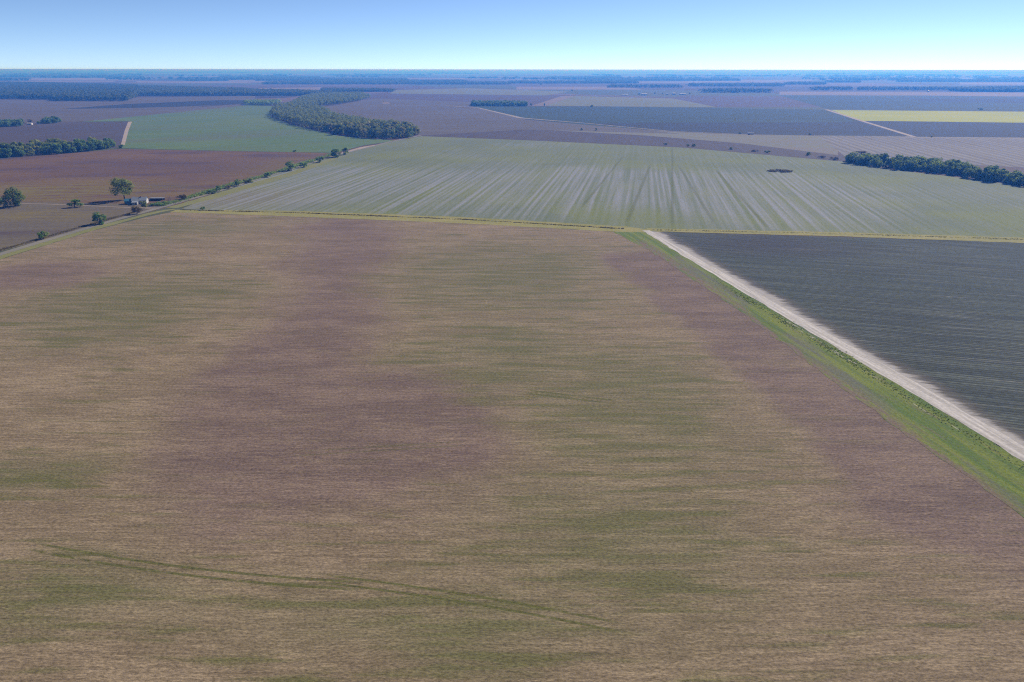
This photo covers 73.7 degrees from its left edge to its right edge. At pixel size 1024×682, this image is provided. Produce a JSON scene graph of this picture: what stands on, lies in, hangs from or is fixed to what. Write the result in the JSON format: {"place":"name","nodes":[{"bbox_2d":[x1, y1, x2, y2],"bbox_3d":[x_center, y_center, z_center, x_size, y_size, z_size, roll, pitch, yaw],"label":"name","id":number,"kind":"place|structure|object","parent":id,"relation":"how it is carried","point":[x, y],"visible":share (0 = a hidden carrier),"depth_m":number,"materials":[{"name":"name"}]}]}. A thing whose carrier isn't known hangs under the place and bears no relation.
{"place":"outdoors","nodes":[
{"label":"outdoors","id":0,"kind":"place"},
{"bbox_2d":[11,81,113,81],"bbox_3d":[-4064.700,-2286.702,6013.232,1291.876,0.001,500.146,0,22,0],"label":"field","id":1,"kind":"structure","parent":0,"point":[66,81],"depth_m":5970.73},
{"bbox_2d":[0,122,127,159],"bbox_3d":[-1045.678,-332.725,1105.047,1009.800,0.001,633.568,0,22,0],"label":"field","id":2,"kind":"structure","parent":0,"point":[24,133],"depth_m":1160.55,"materials":[{"name":"purple soil"}]},
{"bbox_2d":[3,148,12,157],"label":"tree","id":3,"kind":"object","parent":2,"relation":"on","point":[8,150],"visible":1,"depth_m":828.92,"materials":[{"name":"green plant"}]},
{"bbox_2d":[9,146,16,155],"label":"tree","id":4,"kind":"object","parent":2,"relation":"on","point":[13,148],"visible":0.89,"depth_m":839.36,"materials":[{"name":"green plant"}]},
{"bbox_2d":[14,149,24,155],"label":"tree","id":5,"kind":"object","parent":2,"relation":"on","point":[20,152],"visible":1,"depth_m":838.68,"materials":[{"name":"green plant"}]},
{"bbox_2d":[23,147,34,154],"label":"tree","id":6,"kind":"object","parent":2,"relation":"on","point":[27,151],"visible":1,"depth_m":846.67,"materials":[{"name":"green plant"}]},
{"bbox_2d":[42,142,53,151],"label":"tree","id":7,"kind":"object","parent":2,"relation":"on","point":[48,144],"visible":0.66,"depth_m":873.57,"materials":[{"name":"green plant"}]},
{"bbox_2d":[44,146,52,153],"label":"tree","id":8,"kind":"object","parent":2,"relation":"on","point":[48,148],"visible":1,"depth_m":859.07,"materials":[{"name":"green plant"}]},
{"bbox_2d":[19,78,135,79],"bbox_3d":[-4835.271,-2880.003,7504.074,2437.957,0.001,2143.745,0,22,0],"label":"field","id":9,"kind":"structure","parent":0,"point":[71,79],"depth_m":7165.56,"materials":[{"name":"soil"}]},
{"bbox_2d":[0,202,169,250],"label":"field","id":10,"kind":"structure","parent":0,"point":[23,223],"depth_m":495.19,"materials":[{"name":"soil"}]},
{"bbox_2d":[0,186,25,206],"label":"round tree","id":11,"kind":"object","parent":10,"relation":"on","point":[17,196],"visible":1,"depth_m":532.18,"materials":[{"name":"green plant"}]},
{"bbox_2d":[37,231,47,238],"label":"bush","id":12,"kind":"object","parent":10,"relation":"on","point":[40,234],"visible":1,"depth_m":431.16,"materials":[{"name":"green plant"}]},
{"bbox_2d":[0,210,142,250],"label":"roadside weeds","id":13,"kind":"object","parent":10,"relation":"on","point":[71,229],"visible":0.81,"depth_m":454.72,"materials":[{"name":"green plant"}]},
{"bbox_2d":[66,199,82,207],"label":"bush","id":14,"kind":"object","parent":10,"relation":"on","point":[74,201],"visible":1,"depth_m":530.64,"materials":[{"name":"green plant"}]},
{"bbox_2d":[92,212,106,224],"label":"bush","id":15,"kind":"object","parent":10,"relation":"on","point":[96,217],"visible":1,"depth_m":471.84,"materials":[{"name":"green plant"}]},
{"bbox_2d":[130,206,141,213],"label":"bush","id":16,"kind":"object","parent":10,"relation":"on","point":[137,209],"visible":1,"depth_m":505.50,"materials":[{"name":"brown plant"}]},
{"bbox_2d":[20,203,155,208],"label":"driveway","id":17,"kind":"structure","parent":0,"point":[91,205],"depth_m":534.81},
{"bbox_2d":[0,104,250,122],"bbox_3d":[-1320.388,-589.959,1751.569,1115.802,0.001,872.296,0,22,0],"label":"field","id":18,"kind":"structure","parent":0,"point":[75,115],"depth_m":1657.10,"materials":[{"name":"soil"}]},
{"bbox_2d":[121,122,131,144],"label":"track","id":19,"kind":"structure","parent":0,"point":[125,133],"depth_m":1142.32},
{"bbox_2d":[0,96,254,113],"bbox_3d":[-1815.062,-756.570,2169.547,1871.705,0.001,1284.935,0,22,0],"label":"field","id":20,"kind":"structure","parent":0,"point":[10,106],"depth_m":2202.57,"materials":[{"name":"soil"}]},
{"bbox_2d":[67,100,243,108],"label":"field","id":21,"kind":"structure","parent":0,"point":[186,103],"depth_m":2085.94,"materials":[{"name":"soil"}]},
{"bbox_2d":[0,149,328,205],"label":"field","id":22,"kind":"structure","parent":0,"point":[84,177],"depth_m":717.75,"materials":[{"name":"soil"}]},
{"bbox_2d":[108,177,133,198],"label":"shade tree","id":23,"kind":"object","parent":22,"relation":"on","point":[121,184],"visible":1,"depth_m":555.47,"materials":[{"name":"green plant"}]},
{"bbox_2d":[124,196,148,204],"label":"farmhouse","id":24,"kind":"object","parent":22,"relation":"on","point":[134,200],"visible":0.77,"depth_m":544.52,"materials":[{"name":"metal"}]},
{"bbox_2d":[149,197,164,200],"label":"pole shed","id":25,"kind":"structure","parent":22,"relation":"on","point":[161,198],"depth_m":562.31,"materials":[{"name":"metal"}]},
{"bbox_2d":[148,201,169,205],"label":"scrub","id":26,"kind":"object","parent":22,"relation":"on","point":[158,203],"visible":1,"depth_m":538.96,"materials":[{"name":"green plant"}]},
{"bbox_2d":[136,81,246,82],"bbox_3d":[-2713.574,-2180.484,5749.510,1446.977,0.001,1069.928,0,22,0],"label":"field","id":27,"kind":"structure","parent":0,"point":[185,82],"depth_m":5589.31,"materials":[{"name":"soil"}]},
{"bbox_2d":[0,135,421,254],"bbox_3d":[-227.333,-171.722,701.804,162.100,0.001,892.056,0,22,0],"label":"gravel road","id":28,"kind":"structure","parent":0,"point":[45,240],"depth_m":498.26,"materials":[{"name":"gravel"}]},
{"bbox_2d":[202,81,266,81],"bbox_3d":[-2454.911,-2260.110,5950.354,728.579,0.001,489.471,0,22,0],"label":"field","id":29,"kind":"structure","parent":0,"point":[234,81],"depth_m":6052.77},
{"bbox_2d":[84,105,393,152],"bbox_3d":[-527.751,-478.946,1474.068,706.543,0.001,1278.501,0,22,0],"label":"field","id":30,"kind":"structure","parent":0,"point":[258,128],"depth_m":1128.28,"materials":[{"name":"plant"}]},
{"bbox_2d":[258,87,321,89],"bbox_3d":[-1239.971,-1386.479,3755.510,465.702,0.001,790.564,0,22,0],"label":"field","id":31,"kind":"structure","parent":0,"point":[313,88],"depth_m":3849.98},
{"bbox_2d":[438,78,503,78],"bbox_3d":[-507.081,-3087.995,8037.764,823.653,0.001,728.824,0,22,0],"label":"field","id":32,"kind":"structure","parent":0,"point":[467,78],"depth_m":8241.35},
{"bbox_2d":[390,88,567,94],"bbox_3d":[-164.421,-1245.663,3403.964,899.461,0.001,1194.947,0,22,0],"label":"field","id":33,"kind":"structure","parent":0,"point":[473,91],"depth_m":3342.66,"materials":[{"name":"soil"}]},
{"bbox_2d":[324,98,677,134],"bbox_3d":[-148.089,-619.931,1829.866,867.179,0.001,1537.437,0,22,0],"label":"field","id":34,"kind":"structure","parent":0,"point":[427,117],"depth_m":1530.40,"materials":[{"name":"soil"}]},
{"bbox_2d":[0,212,1023,681],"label":"field","id":35,"kind":"structure","parent":0,"point":[260,448],"depth_m":178.18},
{"bbox_2d":[0,70,1023,481],"bbox_3d":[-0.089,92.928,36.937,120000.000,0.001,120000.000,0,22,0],"label":"ground","id":36,"kind":"structure","parent":0,"point":[686,90],"depth_m":4834.61,"materials":[{"name":"plant"}]},
{"bbox_2d":[52,143,62,153],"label":"tree","id":37,"kind":"object","parent":36,"relation":"on","point":[57,147],"visible":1,"depth_m":862.94,"materials":[{"name":"green plant"}]},
{"bbox_2d":[0,81,139,100],"bbox_3d":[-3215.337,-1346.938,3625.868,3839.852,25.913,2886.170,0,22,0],"label":"wood","id":38,"kind":"object","parent":36,"relation":"on","point":[59,91],"visible":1,"depth_m":2793.50,"materials":[{"name":"green plant"}]},
{"bbox_2d":[64,144,76,152],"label":"tree","id":39,"kind":"object","parent":36,"relation":"on","point":[68,147],"visible":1,"depth_m":875.50,"materials":[{"name":"green plant"}]},
{"bbox_2d":[73,141,83,151],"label":"tree","id":40,"kind":"object","parent":36,"relation":"on","point":[80,148],"visible":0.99,"depth_m":884.56,"materials":[{"name":"green plant"}]},
{"bbox_2d":[0,209,175,258],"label":"roadside","id":41,"kind":"structure","parent":36,"relation":"on","point":[63,238],"depth_m":444.07,"materials":[{"name":"green plant"}]},
{"bbox_2d":[87,143,96,150],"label":"tree","id":42,"kind":"object","parent":36,"relation":"on","point":[92,146],"visible":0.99,"depth_m":897.29,"materials":[{"name":"green plant"}]},
{"bbox_2d":[93,140,103,149],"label":"tree","id":43,"kind":"object","parent":36,"relation":"on","point":[100,145],"visible":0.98,"depth_m":912.79,"materials":[{"name":"green plant"}]},
{"bbox_2d":[103,141,110,148],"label":"tree","id":44,"kind":"object","parent":36,"relation":"on","point":[107,143],"visible":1,"depth_m":919.30,"materials":[{"name":"green plant"}]},
{"bbox_2d":[137,85,342,95],"bbox_3d":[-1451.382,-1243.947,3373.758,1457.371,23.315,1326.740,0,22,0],"label":"wood","id":45,"kind":"object","parent":36,"relation":"on","point":[154,90],"visible":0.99,"depth_m":2877.77,"materials":[{"name":"green plant"}]},
{"bbox_2d":[163,153,337,203],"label":"roadside weeds","id":46,"kind":"object","parent":36,"relation":"on","point":[204,192],"visible":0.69,"depth_m":638.12,"materials":[{"name":"green plant"}]},
{"bbox_2d":[167,158,337,207],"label":"roadside","id":47,"kind":"structure","parent":36,"relation":"on","point":[229,191],"depth_m":626.68,"materials":[{"name":"green plant"}]},
{"bbox_2d":[243,99,281,104],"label":"dark hedge","id":48,"kind":"object","parent":36,"relation":"on","point":[261,101],"visible":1,"depth_m":2065.21,"materials":[{"name":"green plant"}]},
{"bbox_2d":[269,91,400,129],"bbox_3d":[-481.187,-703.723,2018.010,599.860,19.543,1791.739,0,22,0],"label":"curved wood","id":49,"kind":"object","parent":36,"relation":"on","point":[309,109],"visible":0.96,"depth_m":1532.66,"materials":[{"name":"green plant"}]},
{"bbox_2d":[335,124,343,134],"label":"tree","id":50,"kind":"object","parent":36,"relation":"on","point":[338,126],"visible":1,"depth_m":1122.00,"materials":[{"name":"green plant"}]},
{"bbox_2d":[320,87,394,91],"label":"thin wood","id":51,"kind":"object","parent":36,"relation":"on","point":[348,89],"visible":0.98,"depth_m":3286.84,"materials":[{"name":"plant"}]},
{"bbox_2d":[360,127,366,137],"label":"tree","id":52,"kind":"object","parent":36,"relation":"on","point":[362,134],"visible":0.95,"depth_m":1073.17,"materials":[{"name":"green plant"}]},
{"bbox_2d":[366,127,374,137],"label":"tree","id":53,"kind":"object","parent":36,"relation":"on","point":[370,133],"visible":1,"depth_m":1065.39,"materials":[{"name":"green plant"}]},
{"bbox_2d":[399,126,405,136],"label":"tree","id":54,"kind":"object","parent":36,"relation":"on","point":[401,129],"visible":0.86,"depth_m":1077.56,"materials":[{"name":"green plant"}]},
{"bbox_2d":[171,210,646,231],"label":"ditch","id":55,"kind":"object","parent":36,"relation":"in","point":[449,219],"visible":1,"depth_m":489.69,"materials":[{"name":"green plant"}]},
{"bbox_2d":[180,209,623,228],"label":"ditch weeds","id":56,"kind":"object","parent":55,"relation":"on","point":[408,217],"visible":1,"depth_m":498.36,"materials":[{"name":"green plant"}]},
{"bbox_2d":[0,71,1023,79],"bbox_3d":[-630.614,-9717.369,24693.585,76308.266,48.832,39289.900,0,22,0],"label":"horizon woods","id":57,"kind":"object","parent":36,"relation":"on","point":[93,74],"visible":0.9,"depth_m":10750.85,"materials":[{"name":"plant"}]},
{"bbox_2d":[31,75,1023,92],"bbox_3d":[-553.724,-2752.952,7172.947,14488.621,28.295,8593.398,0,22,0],"label":"distant woods","id":58,"kind":"object","parent":36,"relation":"on","point":[308,80],"visible":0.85,"depth_m":5133.81,"materials":[{"name":"plant"}]},
{"bbox_2d":[614,232,1023,516],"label":"grass verge","id":59,"kind":"object","parent":36,"relation":"on","point":[984,466],"depth_m":222.09,"materials":[{"name":"plant"}]},
{"bbox_2d":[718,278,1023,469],"bbox_3d":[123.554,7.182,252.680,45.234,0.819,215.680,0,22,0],"label":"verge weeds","id":60,"kind":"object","parent":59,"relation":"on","point":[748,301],"visible":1,"depth_m":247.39,"materials":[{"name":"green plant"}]},
{"bbox_2d":[858,154,870,164],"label":"tree","id":61,"kind":"object","parent":36,"relation":"on","point":[867,156],"visible":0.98,"depth_m":771.49,"materials":[{"name":"green plant"}]},
{"bbox_2d":[867,157,880,165],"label":"tree","id":62,"kind":"object","parent":36,"relation":"on","point":[870,162],"visible":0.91,"depth_m":760.70,"materials":[{"name":"green plant"}]},
{"bbox_2d":[879,153,889,162],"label":"tree","id":63,"kind":"object","parent":36,"relation":"on","point":[883,156],"visible":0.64,"depth_m":770.00,"materials":[{"name":"green plant"}]},
{"bbox_2d":[882,157,893,167],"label":"tree","id":64,"kind":"object","parent":36,"relation":"on","point":[888,162],"visible":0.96,"depth_m":746.37,"materials":[{"name":"green plant"}]},
{"bbox_2d":[892,159,903,169],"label":"tree","id":65,"kind":"object","parent":36,"relation":"on","point":[897,164],"visible":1,"depth_m":735.65,"materials":[{"name":"green plant"}]},
{"bbox_2d":[900,160,911,169],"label":"tree","id":66,"kind":"object","parent":36,"relation":"on","point":[905,166],"visible":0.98,"depth_m":732.33,"materials":[{"name":"green plant"}]},
{"bbox_2d":[908,163,917,169],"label":"tree","id":67,"kind":"object","parent":36,"relation":"on","point":[913,166],"visible":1,"depth_m":726.91,"materials":[{"name":"green plant"}]},
{"bbox_2d":[916,162,926,170],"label":"tree","id":68,"kind":"object","parent":36,"relation":"on","point":[923,167],"visible":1,"depth_m":724.79,"materials":[{"name":"green plant"}]},
{"bbox_2d":[928,161,941,172],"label":"tree","id":69,"kind":"object","parent":36,"relation":"on","point":[933,167],"visible":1,"depth_m":712.57,"materials":[{"name":"green plant"}]},
{"bbox_2d":[939,164,947,172],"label":"tree","id":70,"kind":"object","parent":36,"relation":"on","point":[944,169],"visible":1,"depth_m":709.13,"materials":[{"name":"green plant"}]},
{"bbox_2d":[945,160,954,171],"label":"tree","id":71,"kind":"object","parent":36,"relation":"on","point":[949,163],"visible":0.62,"depth_m":714.23,"materials":[{"name":"green plant"}]},
{"bbox_2d":[946,166,959,174],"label":"tree","id":72,"kind":"object","parent":36,"relation":"on","point":[952,169],"visible":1,"depth_m":696.66,"materials":[{"name":"green plant"}]},
{"bbox_2d":[951,162,962,173],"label":"tree","id":73,"kind":"object","parent":36,"relation":"on","point":[957,165],"visible":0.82,"depth_m":699.67,"materials":[{"name":"green plant"}]},
{"bbox_2d":[962,166,974,177],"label":"tree","id":74,"kind":"object","parent":36,"relation":"on","point":[965,173],"visible":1,"depth_m":678.47,"materials":[{"name":"green plant"}]},
{"bbox_2d":[969,168,981,177],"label":"tree","id":75,"kind":"object","parent":36,"relation":"on","point":[976,173],"visible":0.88,"depth_m":672.70,"materials":[{"name":"green plant"}]},
{"bbox_2d":[983,165,994,178],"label":"tree","id":76,"kind":"object","parent":36,"relation":"on","point":[986,168],"visible":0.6,"depth_m":667.14,"materials":[{"name":"green plant"}]},
{"bbox_2d":[982,169,997,181],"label":"tree","id":77,"kind":"object","parent":36,"relation":"on","point":[991,173],"visible":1,"depth_m":654.97,"materials":[{"name":"green plant"}]},
{"bbox_2d":[991,170,1001,180],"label":"tree","id":78,"kind":"object","parent":36,"relation":"on","point":[997,177],"visible":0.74,"depth_m":657.45,"materials":[{"name":"green plant"}]},
{"bbox_2d":[1005,174,1015,183],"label":"tree","id":79,"kind":"object","parent":36,"relation":"on","point":[1009,180],"visible":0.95,"depth_m":643.69,"materials":[{"name":"green plant"}]},
{"bbox_2d":[1012,175,1023,185],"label":"tree","id":80,"kind":"object","parent":36,"relation":"on","point":[1019,179],"visible":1,"depth_m":633.88,"materials":[{"name":"green plant"}]},
{"bbox_2d":[0,0,1023,70],"label":"sky","id":81,"kind":"structure","parent":0,"point":[36,35],"materials":[{"name":"blue"}]},
{"bbox_2d":[362,92,674,105],"bbox_3d":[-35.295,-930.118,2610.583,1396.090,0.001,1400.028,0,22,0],"label":"field","id":82,"kind":"structure","parent":0,"point":[534,99],"depth_m":2637.16,"materials":[{"name":"soil"}]},
{"bbox_2d":[533,96,572,105],"bbox_3d":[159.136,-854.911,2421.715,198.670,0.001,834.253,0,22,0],"label":"field","id":83,"kind":"structure","parent":0,"point":[554,100],"depth_m":2382.34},
{"bbox_2d":[516,87,641,89],"bbox_3d":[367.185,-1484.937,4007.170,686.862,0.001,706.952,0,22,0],"label":"field","id":84,"kind":"structure","parent":0,"point":[571,88],"depth_m":3904.51,"materials":[{"name":"soil"}]},
{"bbox_2d":[182,136,1023,237],"bbox_3d":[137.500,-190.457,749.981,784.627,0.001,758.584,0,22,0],"label":"field","id":85,"kind":"structure","parent":0,"point":[641,187],"depth_m":606.53,"materials":[{"name":"plant"}]},
{"bbox_2d":[285,160,295,170],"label":"bush","id":86,"kind":"object","parent":85,"relation":"on","point":[290,165],"visible":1,"depth_m":721.67,"materials":[{"name":"green plant"}]},
{"bbox_2d":[331,148,340,156],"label":"tree","id":87,"kind":"object","parent":85,"relation":"on","point":[334,151],"visible":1,"depth_m":832.07,"materials":[{"name":"green plant"}]},
{"bbox_2d":[767,169,792,171],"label":"brush patch","id":88,"kind":"object","parent":85,"relation":"on","point":[776,170],"visible":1,"depth_m":722.28,"materials":[{"name":"brown plant"}]},
{"bbox_2d":[844,153,855,162],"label":"tree","id":89,"kind":"object","parent":85,"relation":"on","point":[849,159],"visible":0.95,"depth_m":786.53,"materials":[{"name":"green plant"}]},
{"bbox_2d":[853,155,863,163],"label":"tree","id":90,"kind":"object","parent":85,"relation":"on","point":[857,159],"visible":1,"depth_m":774.36,"materials":[{"name":"green plant"}]},
{"bbox_2d":[546,96,713,106],"bbox_3d":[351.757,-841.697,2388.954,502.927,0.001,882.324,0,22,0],"label":"field","id":91,"kind":"structure","parent":0,"point":[616,101],"depth_m":2242.32,"materials":[{"name":"soil"}]},
{"bbox_2d":[423,130,843,161],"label":"field","id":92,"kind":"structure","parent":0,"point":[579,137],"depth_m":1037.69,"materials":[{"name":"purple soil"}]},
{"bbox_2d":[457,106,810,135],"bbox_3d":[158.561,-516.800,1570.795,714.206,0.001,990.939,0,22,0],"label":"track","id":93,"kind":"structure","parent":0,"point":[598,124],"depth_m":1415.66,"materials":[{"name":"soil"}]},
{"bbox_2d":[605,73,706,73],"bbox_3d":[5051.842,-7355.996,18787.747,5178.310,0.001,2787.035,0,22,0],"label":"field","id":94,"kind":"structure","parent":0,"point":[655,73],"depth_m":19686.16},
{"bbox_2d":[639,82,678,82],"bbox_3d":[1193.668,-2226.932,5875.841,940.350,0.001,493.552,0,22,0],"label":"field","id":95,"kind":"structure","parent":0,"point":[658,82],"depth_m":5773.84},
{"bbox_2d":[473,106,857,135],"bbox_3d":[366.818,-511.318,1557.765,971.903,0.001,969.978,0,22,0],"label":"field","id":96,"kind":"structure","parent":0,"point":[581,115],"depth_m":1637.25,"materials":[{"name":"soil"}]},
{"bbox_2d":[556,130,837,154],"bbox_3d":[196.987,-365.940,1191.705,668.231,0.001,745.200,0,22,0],"label":"field","id":97,"kind":"structure","parent":0,"point":[818,144],"depth_m":1054.97,"materials":[{"name":"soil"}]},
{"bbox_2d":[703,81,782,81],"bbox_3d":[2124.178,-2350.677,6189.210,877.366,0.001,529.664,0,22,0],"label":"field","id":98,"kind":"structure","parent":0,"point":[742,81],"depth_m":6305.91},
{"bbox_2d":[673,95,818,106],"bbox_3d":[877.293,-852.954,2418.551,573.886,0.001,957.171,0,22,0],"label":"field","id":99,"kind":"structure","parent":0,"point":[748,101],"depth_m":2322.37,"materials":[{"name":"soil"}]},
{"bbox_2d":[679,80,813,82],"bbox_3d":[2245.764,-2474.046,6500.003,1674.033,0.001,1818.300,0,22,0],"label":"field","id":100,"kind":"structure","parent":0,"point":[747,80],"depth_m":6904.73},
{"bbox_2d":[594,121,906,135],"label":"field","id":101,"kind":"structure","parent":0,"point":[858,128],"depth_m":1271.37,"materials":[{"name":"soil"}]},
{"bbox_2d":[642,230,1023,460],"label":"dirt road","id":102,"kind":"structure","parent":0,"point":[1009,445],"depth_m":246.64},
{"bbox_2d":[646,228,1023,242],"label":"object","id":103,"kind":"object","parent":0,"point":[966,238],"visible":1,"depth_m":445.81,"materials":[{"name":"green plant"}]},
{"bbox_2d":[653,229,1020,239],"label":"ditch weeds","id":104,"kind":"object","parent":103,"relation":"on","point":[854,234],"visible":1,"depth_m":445.29,"materials":[{"name":"green plant"}]},
{"bbox_2d":[652,231,1023,445],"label":"field","id":105,"kind":"structure","parent":0,"point":[943,319],"depth_m":321.48,"materials":[{"name":"soil"}]},
{"bbox_2d":[827,110,915,136],"bbox_3d":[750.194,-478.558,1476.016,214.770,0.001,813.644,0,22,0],"label":"track","id":106,"kind":"structure","parent":0,"point":[873,124],"depth_m":1345.40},
{"bbox_2d":[779,92,1023,95],"bbox_3d":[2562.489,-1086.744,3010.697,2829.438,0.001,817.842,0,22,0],"label":"field","id":107,"kind":"structure","parent":0,"point":[920,93],"depth_m":3119.89,"materials":[{"name":"soil"}]},
{"bbox_2d":[780,95,1023,110],"bbox_3d":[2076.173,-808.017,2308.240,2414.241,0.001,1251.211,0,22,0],"label":"field","id":108,"kind":"structure","parent":0,"point":[888,102],"depth_m":2197.16,"materials":[{"name":"soil"}]},
{"bbox_2d":[819,135,1023,166],"bbox_3d":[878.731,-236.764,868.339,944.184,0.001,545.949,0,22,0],"label":"field","id":109,"kind":"structure","parent":0,"point":[999,151],"depth_m":947.72,"materials":[{"name":"soil"}]},
{"bbox_2d":[832,110,1023,122],"bbox_3d":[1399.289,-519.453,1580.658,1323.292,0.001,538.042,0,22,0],"label":"field","id":110,"kind":"structure","parent":0,"point":[950,116],"depth_m":1582.77,"materials":[{"name":"plant"}]},
{"bbox_2d":[866,121,1023,136],"bbox_3d":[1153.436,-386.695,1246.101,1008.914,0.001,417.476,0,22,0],"label":"field","id":111,"kind":"structure","parent":0,"point":[957,129],"depth_m":1255.59,"materials":[{"name":"soil"}]},
{"bbox_2d":[903,98,1023,102],"bbox_3d":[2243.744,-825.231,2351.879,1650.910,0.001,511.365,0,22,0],"label":"field","id":112,"kind":"structure","parent":0,"point":[977,100],"depth_m":2412.60,"materials":[{"name":"soil"}]},
{"bbox_2d":[960,83,1023,84],"bbox_3d":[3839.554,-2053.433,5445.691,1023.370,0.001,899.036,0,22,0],"label":"field","id":113,"kind":"structure","parent":0,"point":[991,83],"depth_m":5288.22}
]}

